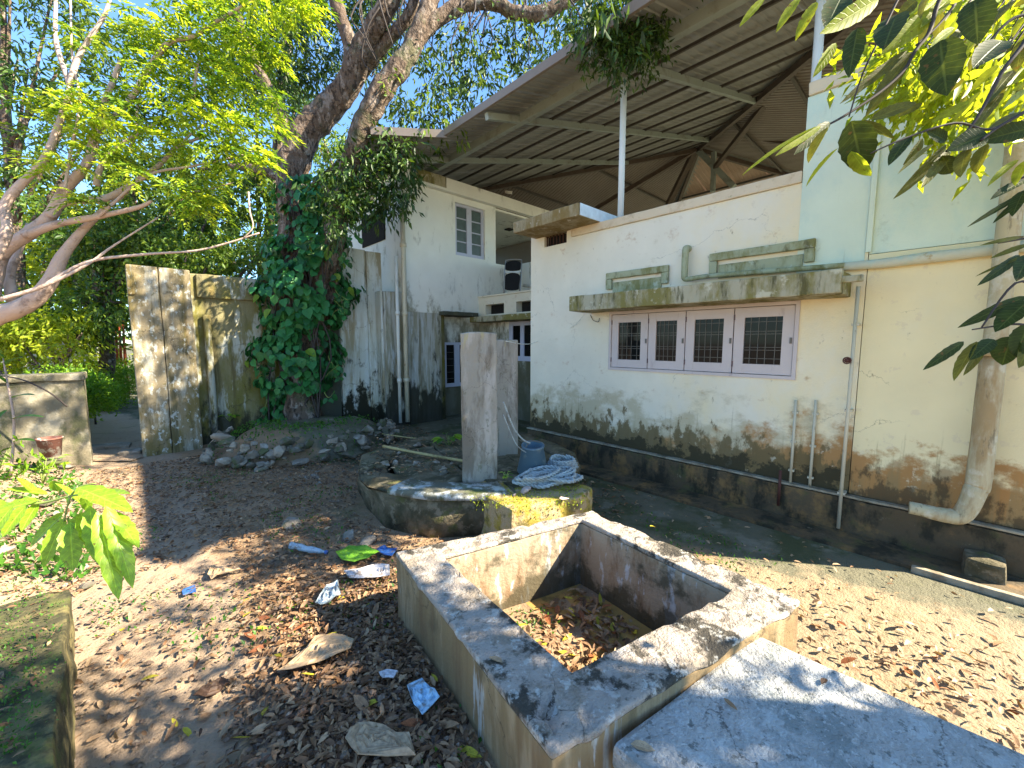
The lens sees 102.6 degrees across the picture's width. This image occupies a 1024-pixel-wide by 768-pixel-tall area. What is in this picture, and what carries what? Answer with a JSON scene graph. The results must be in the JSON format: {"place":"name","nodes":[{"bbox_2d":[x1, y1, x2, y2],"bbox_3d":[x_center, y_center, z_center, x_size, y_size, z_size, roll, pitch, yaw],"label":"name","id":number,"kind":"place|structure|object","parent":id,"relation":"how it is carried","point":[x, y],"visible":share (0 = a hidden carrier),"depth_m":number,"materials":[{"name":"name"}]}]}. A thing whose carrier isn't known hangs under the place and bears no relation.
{"place":"outdoors","nodes":[
{"label":"outdoors","id":0,"kind":"place"},
{"bbox_2d":[0,375,67,406],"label":"stem","id":1,"kind":"object","parent":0,"point":[61,401],"visible":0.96,"depth_m":5.26,"materials":[{"name":"brown plant"}]},
{"bbox_2d":[89,405,142,460],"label":"garden path","id":2,"kind":"structure","parent":0,"point":[123,425],"depth_m":8.00,"materials":[{"name":"concrete"}]},
{"bbox_2d":[91,443,108,449],"bbox_3d":[-7.043,1.082,6.967,0.390,0.108,0.282,-3,7,-27],"label":"threshold stone","id":3,"kind":"object","parent":2,"relation":"on","point":[97,446],"visible":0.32,"depth_m":6.90,"materials":[{"name":"grey stone"}]},
{"bbox_2d":[104,442,131,449],"bbox_3d":[-6.759,1.071,7.062,0.352,0.109,0.281,-2,6,-22],"label":"threshold stone","id":4,"kind":"object","parent":2,"relation":"on","point":[117,445],"visible":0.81,"depth_m":6.98,"materials":[{"name":"grey stone"}]},
{"bbox_2d":[117,447,141,455],"bbox_3d":[-6.194,1.115,6.678,0.328,0.111,0.283,-2,6,-22],"label":"threshold stone","id":5,"kind":"object","parent":2,"relation":"on","point":[137,450],"visible":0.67,"depth_m":6.59,"materials":[{"name":"grey stone"}]},
{"bbox_2d":[0,0,624,343],"label":"sky","id":6,"kind":"structure","parent":0,"point":[82,187],"materials":[{"name":"blue"}]},
{"bbox_2d":[347,164,548,424],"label":"house","id":7,"kind":"structure","parent":0,"point":[456,256],"depth_m":9.40,"materials":[{"name":"white paint"}]},
{"bbox_2d":[394,256,401,422],"bbox_3d":[-2.370,-0.895,8.545,0.094,3.453,0.094,-5,8,-43],"label":"downpipe","id":8,"kind":"object","parent":7,"relation":"attached to","point":[397,314],"visible":1,"depth_m":8.52,"materials":[{"name":"white plastic"}]},
{"bbox_2d":[399,171,409,421],"bbox_3d":[-2.248,-1.784,8.569,0.135,5.218,0.135,-5,8,-43],"label":"downpipe","id":9,"kind":"object","parent":7,"relation":"attached to","point":[406,378],"visible":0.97,"depth_m":8.57,"materials":[{"name":"beige paint"}]},
{"bbox_2d":[445,342,460,386],"bbox_3d":[-1.259,-0.493,10.210,1.032,1.083,0.048,-5,8,-43],"label":"window frame","id":10,"kind":"structure","parent":7,"relation":"in","point":[452,349],"depth_m":10.03,"materials":[{"name":"blue paint"}]},
{"bbox_2d":[455,203,483,259],"bbox_3d":[-1.033,-3.610,9.763,0.872,1.177,0.050,-5,8,-43],"label":"window frame","id":11,"kind":"structure","parent":7,"relation":"in","point":[469,228],"depth_m":9.75,"materials":[{"name":"blue paint"}]},
{"bbox_2d":[503,259,521,292],"bbox_3d":[0.012,-2.522,9.643,0.443,0.848,0.162,1,6,9],"label":"folding chair","id":12,"kind":"object","parent":7,"relation":"on","point":[512,280],"visible":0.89,"depth_m":9.62,"materials":[{"name":"black plastic"}]},
{"bbox_2d":[509,321,530,360],"bbox_3d":[0.502,-0.942,9.031,0.047,0.894,1.627,-5,8,-43],"label":"window frame","id":13,"kind":"structure","parent":7,"relation":"in","point":[520,331],"depth_m":9.28,"materials":[{"name":"blue paint"}]},
{"bbox_2d":[0,345,1023,767],"bbox_3d":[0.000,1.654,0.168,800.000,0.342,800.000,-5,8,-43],"label":"ground","id":14,"kind":"structure","parent":0,"point":[910,597],"depth_m":2.80,"materials":[{"name":"soil"}]},
{"bbox_2d":[0,353,42,474],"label":"thin sapling","id":15,"kind":"object","parent":14,"relation":"on","point":[13,415],"visible":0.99,"depth_m":4.79,"materials":[{"name":"brown plant"}]},
{"bbox_2d":[0,435,68,467],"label":"weed","id":16,"kind":"object","parent":14,"relation":"on","point":[34,455],"visible":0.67,"depth_m":5.09,"materials":[{"name":"green plant"}]},
{"bbox_2d":[0,435,75,484],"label":"weed","id":17,"kind":"object","parent":14,"relation":"on","point":[26,466],"visible":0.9,"depth_m":4.84,"materials":[{"name":"green plant"}]},
{"bbox_2d":[0,590,77,767],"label":"garden kerb wall","id":18,"kind":"structure","parent":14,"relation":"on","point":[55,739],"depth_m":1.72,"materials":[{"name":"green concrete"}]},
{"bbox_2d":[0,579,61,756],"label":"leaf litter","id":19,"kind":"object","parent":18,"relation":"on","point":[32,682],"visible":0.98,"depth_m":1.66,"materials":[{"name":"brown plant"}]},
{"bbox_2d":[0,571,80,763],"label":"moss","id":20,"kind":"object","parent":18,"relation":"on","point":[4,747],"visible":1,"depth_m":1.68,"materials":[{"name":"green plant"}]},
{"bbox_2d":[0,477,139,599],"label":"lime sapling","id":21,"kind":"object","parent":18,"relation":"on","point":[108,538],"visible":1,"depth_m":1.59,"materials":[{"name":"green plant"}]},
{"bbox_2d":[0,372,92,464],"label":"wall","id":22,"kind":"structure","parent":14,"relation":"on","point":[70,422],"depth_m":5.75,"materials":[{"name":"beige concrete"}]},
{"bbox_2d":[0,458,95,589],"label":"stone bank","id":23,"kind":"structure","parent":14,"relation":"on","point":[4,548],"depth_m":3.44,"materials":[{"name":"grey stone"}]},
{"bbox_2d":[34,435,63,457],"bbox_3d":[-5.959,0.809,5.288,0.252,0.238,0.249,-5,8,-43],"label":"flower pot","id":24,"kind":"object","parent":23,"relation":"on","point":[49,446],"visible":0.98,"depth_m":5.23,"materials":[{"name":"ceramic"}]},
{"bbox_2d":[0,453,99,581],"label":"weeds","id":25,"kind":"object","parent":14,"relation":"on","point":[24,550],"visible":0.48,"depth_m":3.50,"materials":[{"name":"green plant"}]},
{"bbox_2d":[0,287,118,375],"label":"dense tree","id":26,"kind":"object","parent":14,"relation":"on","point":[24,333],"visible":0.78,"depth_m":10.04,"materials":[{"name":"green plant"}]},
{"bbox_2d":[23,320,98,373],"bbox_3d":[-16.685,-1.183,15.031,2.700,2.916,2.600,-5,8,-43],"label":"bush","id":27,"kind":"object","parent":14,"relation":"on","point":[75,354],"depth_m":14.50,"materials":[{"name":"green plant"}]},
{"bbox_2d":[0,0,139,374],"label":"dense tree","id":28,"kind":"object","parent":14,"relation":"on","point":[9,77],"visible":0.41,"depth_m":11.79,"materials":[{"name":"green plant"}]},
{"bbox_2d":[0,143,150,374],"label":"dense tree","id":29,"kind":"object","parent":14,"relation":"on","point":[34,265],"visible":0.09,"depth_m":13.53,"materials":[{"name":"green plant"}]},
{"bbox_2d":[23,355,137,423],"bbox_3d":[-10.320,0.111,10.437,2.432,1.701,10.814,-5,8,-43],"label":"hedge","id":30,"kind":"object","parent":14,"relation":"on","point":[105,392],"visible":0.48,"depth_m":7.88,"materials":[{"name":"green plant"}]},
{"bbox_2d":[71,272,129,365],"bbox_3d":[-13.564,-2.376,14.178,3.224,3.829,3.476,-5,8,-43],"label":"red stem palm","id":31,"kind":"object","parent":30,"relation":"on","point":[120,347],"visible":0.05,"depth_m":13.98,"materials":[{"name":"green plant"}]},
{"bbox_2d":[0,184,196,381],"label":"dense tree","id":32,"kind":"object","parent":14,"relation":"on","point":[103,276],"visible":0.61,"depth_m":10.46,"materials":[{"name":"green plant"}]},
{"bbox_2d":[84,334,132,350],"bbox_3d":[-13.306,-0.632,13.561,1.377,2.118,1.450,0,6,-5],"label":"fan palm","id":33,"kind":"object","parent":14,"relation":"on","point":[127,344],"visible":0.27,"depth_m":13.69,"materials":[{"name":"green plant"}]},
{"bbox_2d":[0,152,263,340],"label":"dense tree","id":34,"kind":"object","parent":14,"relation":"on","point":[250,225],"visible":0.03,"depth_m":19.54,"materials":[{"name":"green plant"}]},
{"bbox_2d":[127,709,136,725],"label":"fallen leaf","id":35,"kind":"object","parent":14,"relation":"on","point":[131,717],"visible":1,"depth_m":1.93,"materials":[{"name":"beige plant"}]},
{"bbox_2d":[54,114,278,285],"bbox_3d":[-9.815,-3.603,12.069,7.611,8.440,4.057,0,6,-1],"label":"dense tree","id":36,"kind":"object","parent":14,"relation":"on","point":[242,211],"visible":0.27,"depth_m":11.71,"materials":[{"name":"green plant"}]},
{"bbox_2d":[0,0,347,325],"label":"feathery tree","id":37,"kind":"object","parent":14,"relation":"on","point":[100,121],"visible":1,"depth_m":3.76,"materials":[{"name":"green plant"}]},
{"bbox_2d":[182,585,195,594],"bbox_3d":[-2.300,1.470,2.920,0.078,0.019,0.128,-5,8,-43],"label":"plastic sachet","id":38,"kind":"object","parent":14,"relation":"on","point":[190,588],"visible":1,"depth_m":2.92,"materials":[{"name":"blue plastic"}]},
{"bbox_2d":[109,215,270,286],"bbox_3d":[-7.808,-1.773,10.614,5.016,5.129,2.546,0,6,-2],"label":"dense tree","id":39,"kind":"object","parent":14,"relation":"on","point":[209,261],"visible":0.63,"depth_m":10.14,"materials":[{"name":"green plant"}]},
{"bbox_2d":[197,712,210,720],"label":"fallen leaf","id":40,"kind":"object","parent":14,"relation":"on","point":[204,716],"visible":1,"depth_m":1.95,"materials":[{"name":"brown plant"}]},
{"bbox_2d":[192,677,230,696],"bbox_3d":[-1.533,1.548,2.092,0.154,0.036,0.084,-5,8,-43],"label":"dead leaf","id":41,"kind":"object","parent":14,"relation":"on","point":[213,687],"visible":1,"depth_m":2.09,"materials":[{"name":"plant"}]},
{"bbox_2d":[73,555,366,767],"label":"leaf litter","id":42,"kind":"object","parent":14,"relation":"on","point":[181,737],"visible":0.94,"depth_m":2.28,"materials":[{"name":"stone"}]},
{"bbox_2d":[207,565,239,578],"bbox_3d":[-2.275,1.434,3.200,0.244,0.043,0.188,5,7,39],"label":"dry leaf sheath","id":43,"kind":"object","parent":14,"relation":"on","point":[213,571],"visible":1,"depth_m":3.17,"materials":[{"name":"beige plant"}]},
{"bbox_2d":[219,718,233,737],"bbox_3d":[-1.292,1.555,1.855,0.034,0.009,0.079,-1,39,34],"label":"fallen leaf","id":44,"kind":"object","parent":14,"relation":"on","point":[225,728],"visible":1,"depth_m":1.85,"materials":[{"name":"beige plant"}]},
{"bbox_2d":[0,434,462,597],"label":"leaf litter","id":45,"kind":"object","parent":14,"relation":"on","point":[78,590],"visible":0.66,"depth_m":3.67,"materials":[{"name":"brown plant"}]},
{"bbox_2d":[140,0,335,277],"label":"dense tree","id":46,"kind":"object","parent":14,"relation":"on","point":[277,144],"visible":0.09,"depth_m":12.89,"materials":[{"name":"green plant"}]},
{"bbox_2d":[254,685,265,702],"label":"fallen leaf","id":47,"kind":"object","parent":14,"relation":"on","point":[259,690],"visible":0.82,"depth_m":2.03,"materials":[{"name":"brown plant"}]},
{"bbox_2d":[125,247,407,456],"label":"boundary wall","id":48,"kind":"structure","parent":14,"relation":"on","point":[192,335],"depth_m":7.26,"materials":[{"name":"paint"}]},
{"bbox_2d":[282,517,301,529],"bbox_3d":[-2.166,1.376,4.049,0.178,0.072,0.186,11,17,-18],"label":"rock","id":49,"kind":"object","parent":14,"relation":"on","point":[288,522],"visible":0.93,"depth_m":4.01,"materials":[{"name":"stone"}]},
{"bbox_2d":[196,416,402,485],"bbox_3d":[-3.128,0.929,6.753,3.360,0.501,4.384,-5,8,-43],"label":"rubble mound","id":50,"kind":"object","parent":14,"relation":"on","point":[286,447],"visible":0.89,"depth_m":6.30,"materials":[{"name":"stone"}]},
{"bbox_2d":[210,414,384,463],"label":"weeds","id":51,"kind":"object","parent":50,"relation":"on","point":[279,423],"visible":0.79,"depth_m":6.60,"materials":[{"name":"green plant"}]},
{"bbox_2d":[288,541,328,553],"bbox_3d":[-1.730,1.404,3.496,0.381,0.070,0.063,2,6,17],"label":"plastic bottle","id":52,"kind":"object","parent":14,"relation":"on","point":[302,547],"visible":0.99,"depth_m":3.48,"materials":[{"name":"blue plastic"}]},
{"bbox_2d":[162,540,490,767],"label":"leaf litter","id":53,"kind":"object","parent":14,"relation":"on","point":[353,759],"visible":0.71,"depth_m":1.94,"materials":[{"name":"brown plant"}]},
{"bbox_2d":[276,633,353,670],"bbox_3d":[-1.023,1.450,2.216,0.301,0.067,0.318,2,6,18],"label":"cardboard piece","id":54,"kind":"object","parent":53,"relation":"on","point":[318,648],"visible":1,"depth_m":2.23,"materials":[{"name":"beige cardboard"}]},
{"bbox_2d":[315,579,340,604],"bbox_3d":[-1.253,1.436,2.842,0.134,0.052,0.300,0,6,-4],"label":"plastic cup film","id":55,"kind":"object","parent":53,"relation":"on","point":[329,592],"visible":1,"depth_m":2.82,"materials":[{"name":"white plastic"}]},
{"bbox_2d":[336,545,378,561],"bbox_3d":[-1.310,1.407,3.420,0.320,0.027,0.260,3,7,29],"label":"green sheet leaf","id":56,"kind":"object","parent":53,"relation":"on","point":[352,553],"visible":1,"depth_m":3.42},
{"bbox_2d":[353,695,368,710],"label":"fallen leaf","id":57,"kind":"object","parent":53,"relation":"on","point":[359,700],"visible":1,"depth_m":1.86,"materials":[{"name":"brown plant"}]},
{"bbox_2d":[344,564,389,577],"bbox_3d":[-1.107,1.423,3.137,0.360,0.035,0.203,-1,6,-9],"label":"plastic bag","id":58,"kind":"object","parent":53,"relation":"on","point":[374,570],"visible":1,"depth_m":3.11,"materials":[{"name":"white plastic"}]},
{"bbox_2d":[345,721,415,756],"bbox_3d":[-0.529,1.440,1.655,0.322,0.040,0.137,1,6,10],"label":"cardboard piece","id":59,"kind":"object","parent":53,"relation":"on","point":[371,738],"visible":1,"depth_m":1.66,"materials":[{"name":"beige cardboard"}]},
{"bbox_2d":[377,545,397,555],"bbox_3d":[-1.065,1.411,3.483,0.191,0.023,0.131,2,6,23],"label":"paper scrap","id":60,"kind":"object","parent":53,"relation":"on","point":[384,549],"visible":1,"depth_m":3.48,"materials":[{"name":"blue paper"}]},
{"bbox_2d":[379,669,397,677],"bbox_3d":[-0.610,1.414,1.999,0.087,0.015,0.052,1,6,11],"label":"foil scrap","id":61,"kind":"object","parent":53,"relation":"on","point":[389,673],"visible":1,"depth_m":2.00,"materials":[{"name":"white plastic"}]},
{"bbox_2d":[400,718,422,726],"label":"fallen leaf","id":62,"kind":"object","parent":53,"relation":"on","point":[410,722],"visible":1,"depth_m":1.77,"materials":[{"name":"brown plant"}]},
{"bbox_2d":[407,678,439,714],"bbox_3d":[-0.416,1.423,1.883,0.107,0.030,0.182,-5,8,-43],"label":"paper packet","id":63,"kind":"object","parent":53,"relation":"on","point":[425,696],"visible":1,"depth_m":1.88},
{"bbox_2d":[417,729,430,738],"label":"fallen leaf","id":64,"kind":"object","parent":53,"relation":"on","point":[425,735],"visible":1,"depth_m":1.72,"materials":[{"name":"brown plant"}]},
{"bbox_2d":[443,720,458,727],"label":"fallen leaf","id":65,"kind":"object","parent":53,"relation":"on","point":[450,723],"visible":1,"depth_m":1.75,"materials":[{"name":"brown plant"}]},
{"bbox_2d":[310,110,353,174],"bbox_3d":[-9.014,-7.736,22.627,6.218,14.560,5.121,-2,6,-19],"label":"dense tree","id":66,"kind":"object","parent":14,"relation":"on","point":[327,151],"visible":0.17,"depth_m":21.79,"materials":[{"name":"green plant"}]},
{"bbox_2d":[342,529,354,542],"bbox_3d":[-1.505,1.398,3.766,0.112,0.087,0.172,-14,6,-14],"label":"rock","id":67,"kind":"object","parent":14,"relation":"on","point":[349,534],"visible":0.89,"depth_m":3.75,"materials":[{"name":"stone"}]},
{"bbox_2d":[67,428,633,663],"bbox_3d":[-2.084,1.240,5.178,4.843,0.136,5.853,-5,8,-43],"label":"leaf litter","id":68,"kind":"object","parent":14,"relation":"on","point":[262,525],"visible":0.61,"depth_m":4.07,"materials":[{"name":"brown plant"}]},
{"bbox_2d":[58,425,653,767],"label":"leaf litter","id":69,"kind":"object","parent":14,"relation":"on","point":[115,736],"visible":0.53,"depth_m":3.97,"materials":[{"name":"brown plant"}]},
{"bbox_2d":[360,535,376,545],"bbox_3d":[-1.294,1.413,3.691,0.136,0.053,0.152,-9,3,-1],"label":"rock","id":70,"kind":"object","parent":14,"relation":"on","point":[367,540],"visible":0.89,"depth_m":3.68,"materials":[{"name":"stone"}]},
{"bbox_2d":[197,0,702,419],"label":"tree","id":71,"kind":"object","parent":14,"relation":"on","point":[368,46],"visible":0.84,"depth_m":7.46,"materials":[{"name":"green plant"}]},
{"bbox_2d":[238,174,365,422],"bbox_3d":[-3.987,-1.373,7.822,1.748,5.179,2.393,-73,73,-84],"label":"climbing vine","id":72,"kind":"object","parent":71,"relation":"attached to","point":[309,303],"visible":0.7,"depth_m":7.50,"materials":[{"name":"green plant"}]},
{"bbox_2d":[357,433,580,537],"bbox_3d":[-0.520,1.102,5.079,2.687,0.528,2.705,-5,8,-43],"label":"well","id":73,"kind":"object","parent":14,"relation":"on","point":[434,503],"visible":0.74,"depth_m":4.03,"materials":[{"name":"grey concrete"}]},
{"bbox_2d":[382,445,461,461],"bbox_3d":[-1.082,0.850,4.996,1.418,0.038,0.051,3,7,30],"label":"bamboo pole","id":74,"kind":"object","parent":73,"relation":"on","point":[423,453],"visible":0.85,"depth_m":4.96,"materials":[{"name":"brown wood"}]},
{"bbox_2d":[432,432,461,444],"bbox_3d":[-0.885,0.771,5.582,0.424,0.193,0.458,-5,8,-43],"label":"seedling","id":75,"kind":"object","parent":73,"relation":"on","point":[457,436],"visible":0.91,"depth_m":5.52,"materials":[{"name":"green plant"}]},
{"bbox_2d":[460,332,497,482],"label":"stone pillar","id":76,"kind":"structure","parent":73,"relation":"on","point":[478,363],"depth_m":4.08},
{"bbox_2d":[496,339,517,455],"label":"stone pillar","id":77,"kind":"structure","parent":73,"relation":"on","point":[507,373],"depth_m":5.01,"materials":[{"name":"grey stone"}]},
{"bbox_2d":[457,746,481,757],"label":"fallen leaf","id":78,"kind":"object","parent":14,"relation":"on","point":[472,752],"visible":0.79,"depth_m":1.67,"materials":[{"name":"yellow plant"}]},
{"bbox_2d":[84,436,855,767],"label":"weeds","id":79,"kind":"object","parent":14,"relation":"on","point":[322,588],"visible":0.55,"depth_m":2.92,"materials":[{"name":"green plant"}]},
{"bbox_2d":[480,481,591,533],"bbox_3d":[0.150,1.227,3.985,0.948,0.470,0.971,-5,8,-43],"label":"cement step","id":80,"kind":"object","parent":14,"relation":"on","point":[499,518],"visible":0.46,"depth_m":3.68,"materials":[{"name":"concrete"}]},
{"bbox_2d":[470,485,585,511],"bbox_3d":[0.162,1.023,3.756,1.129,0.054,0.716,0,6,-3],"label":"moss","id":81,"kind":"object","parent":80,"relation":"on","point":[533,497],"visible":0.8,"depth_m":3.65,"materials":[{"name":"green plant"}]},
{"bbox_2d":[517,440,546,473],"bbox_3d":[0.222,0.782,4.417,0.331,0.381,0.331,-5,8,-43],"label":"well bucket","id":82,"kind":"object","parent":80,"relation":"on","point":[533,456],"visible":0.75,"depth_m":4.29,"materials":[{"name":"blue plastic"}]},
{"bbox_2d":[503,402,529,443],"bbox_3d":[0.052,0.400,4.133,0.022,0.498,0.434,5,8,40],"label":"hanging rope","id":83,"kind":"object","parent":82,"relation":"hanging from","point":[513,425],"visible":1,"depth_m":4.07,"materials":[{"name":"white fabric"}]},
{"bbox_2d":[512,465,583,488],"bbox_3d":[0.358,0.911,4.074,0.734,0.139,0.457,0,6,-4],"label":"rope","id":84,"kind":"object","parent":80,"relation":"on","point":[539,477],"visible":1,"depth_m":3.97,"materials":[{"name":"fabric"}]},
{"bbox_2d":[547,454,578,468],"bbox_3d":[0.549,0.864,4.495,0.368,0.155,0.217,0,6,-1],"label":"rope","id":85,"kind":"object","parent":84,"relation":"on","point":[560,460],"visible":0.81,"depth_m":4.46,"materials":[{"name":"fabric"}]},
{"bbox_2d":[512,588,638,671],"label":"leaf litter","id":86,"kind":"object","parent":14,"relation":"on","point":[600,635],"visible":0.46,"depth_m":2.54,"materials":[{"name":"brown plant"}]},
{"bbox_2d":[396,511,799,767],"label":"cement tank","id":87,"kind":"object","parent":14,"relation":"on","point":[529,702],"visible":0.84,"depth_m":1.99,"materials":[{"name":"grey concrete"}]},
{"bbox_2d":[511,606,564,637],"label":"weeds","id":88,"kind":"object","parent":87,"relation":"in","point":[540,623],"visible":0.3,"depth_m":2.64,"materials":[{"name":"green plant"}]},
{"bbox_2d":[513,45,1023,578],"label":"annex building","id":89,"kind":"structure","parent":14,"relation":"on","point":[707,349],"depth_m":4.07,"materials":[{"name":"beige paint"}]},
{"bbox_2d":[311,0,1001,217],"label":"sheet roof","id":90,"kind":"structure","parent":89,"relation":"on","point":[723,105],"depth_m":8.10,"materials":[{"name":"metal"}]},
{"bbox_2d":[608,300,800,379],"bbox_3d":[2.122,-0.516,4.912,0.080,0.790,2.207,-5,8,-43],"label":"window frame","id":91,"kind":"structure","parent":89,"relation":"in","point":[734,331],"depth_m":4.71,"materials":[{"name":"purple paint"}]},
{"bbox_2d":[777,470,781,505],"bbox_3d":[2.751,1.071,4.218,0.026,0.371,0.026,3,6,24],"label":"tap pipe","id":92,"kind":"object","parent":89,"relation":"attached to","point":[779,487],"visible":1,"depth_m":4.21,"materials":[{"name":"metal"}]},
{"bbox_2d":[788,400,798,482],"bbox_3d":[2.860,0.587,4.166,0.041,0.854,0.049,-5,8,-43],"label":"stub pipe","id":93,"kind":"object","parent":89,"relation":"on","point":[793,441],"visible":1,"depth_m":4.15,"materials":[{"name":"beige paint"}]},
{"bbox_2d":[807,400,818,489],"bbox_3d":[2.971,0.613,4.048,0.041,0.918,0.049,-5,8,-43],"label":"stub pipe","id":94,"kind":"object","parent":89,"relation":"on","point":[812,446],"visible":1,"depth_m":4.03,"materials":[{"name":"beige paint"}]},
{"bbox_2d":[836,286,860,528],"bbox_3d":[3.090,0.244,3.792,0.164,2.244,0.092,-5,8,-43],"label":"water pipe","id":95,"kind":"object","parent":89,"relation":"attached to","point":[841,492],"visible":1,"depth_m":3.75,"materials":[{"name":"beige paint"}]},
{"bbox_2d":[908,116,1023,524],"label":"drain pipe","id":96,"kind":"object","parent":89,"relation":"attached to","point":[981,457],"visible":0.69,"depth_m":3.07,"materials":[{"name":"white plastic"}]},
{"bbox_2d":[578,461,1023,595],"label":"drain channel","id":97,"kind":"object","parent":14,"relation":"on","point":[903,557],"visible":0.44,"depth_m":3.90,"materials":[{"name":"grey concrete"}]},
{"bbox_2d":[582,479,1023,750],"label":"leaf litter","id":98,"kind":"object","parent":14,"relation":"on","point":[918,694],"visible":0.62,"depth_m":2.33,"materials":[{"name":"beige plant"}]},
{"bbox_2d":[612,638,1023,767],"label":"washing slab","id":99,"kind":"structure","parent":14,"relation":"on","point":[791,711],"depth_m":1.46,"materials":[{"name":"grey concrete"}]},
{"bbox_2d":[631,740,654,751],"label":"fallen leaf","id":100,"kind":"object","parent":99,"relation":"on","point":[642,745],"visible":1,"depth_m":1.39,"materials":[{"name":"beige plant"}]},
{"bbox_2d":[739,0,1023,379],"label":"broadleaf tree","id":101,"kind":"object","parent":14,"relation":"on","point":[966,41],"visible":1,"depth_m":1.25,"materials":[{"name":"green plant"}]},
{"bbox_2d":[944,704,964,717],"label":"fallen leaf","id":102,"kind":"object","parent":14,"relation":"on","point":[949,709],"visible":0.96,"depth_m":2.02,"materials":[{"name":"beige plant"}]},
{"bbox_2d":[910,565,1023,604],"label":"drain kerb","id":103,"kind":"structure","parent":14,"relation":"on","point":[981,588],"depth_m":3.00,"materials":[{"name":"grey concrete"}]},
{"bbox_2d":[961,549,1006,585],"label":"pipe block","id":104,"kind":"structure","parent":14,"relation":"on","point":[986,566],"depth_m":3.08,"materials":[{"name":"grey concrete"}]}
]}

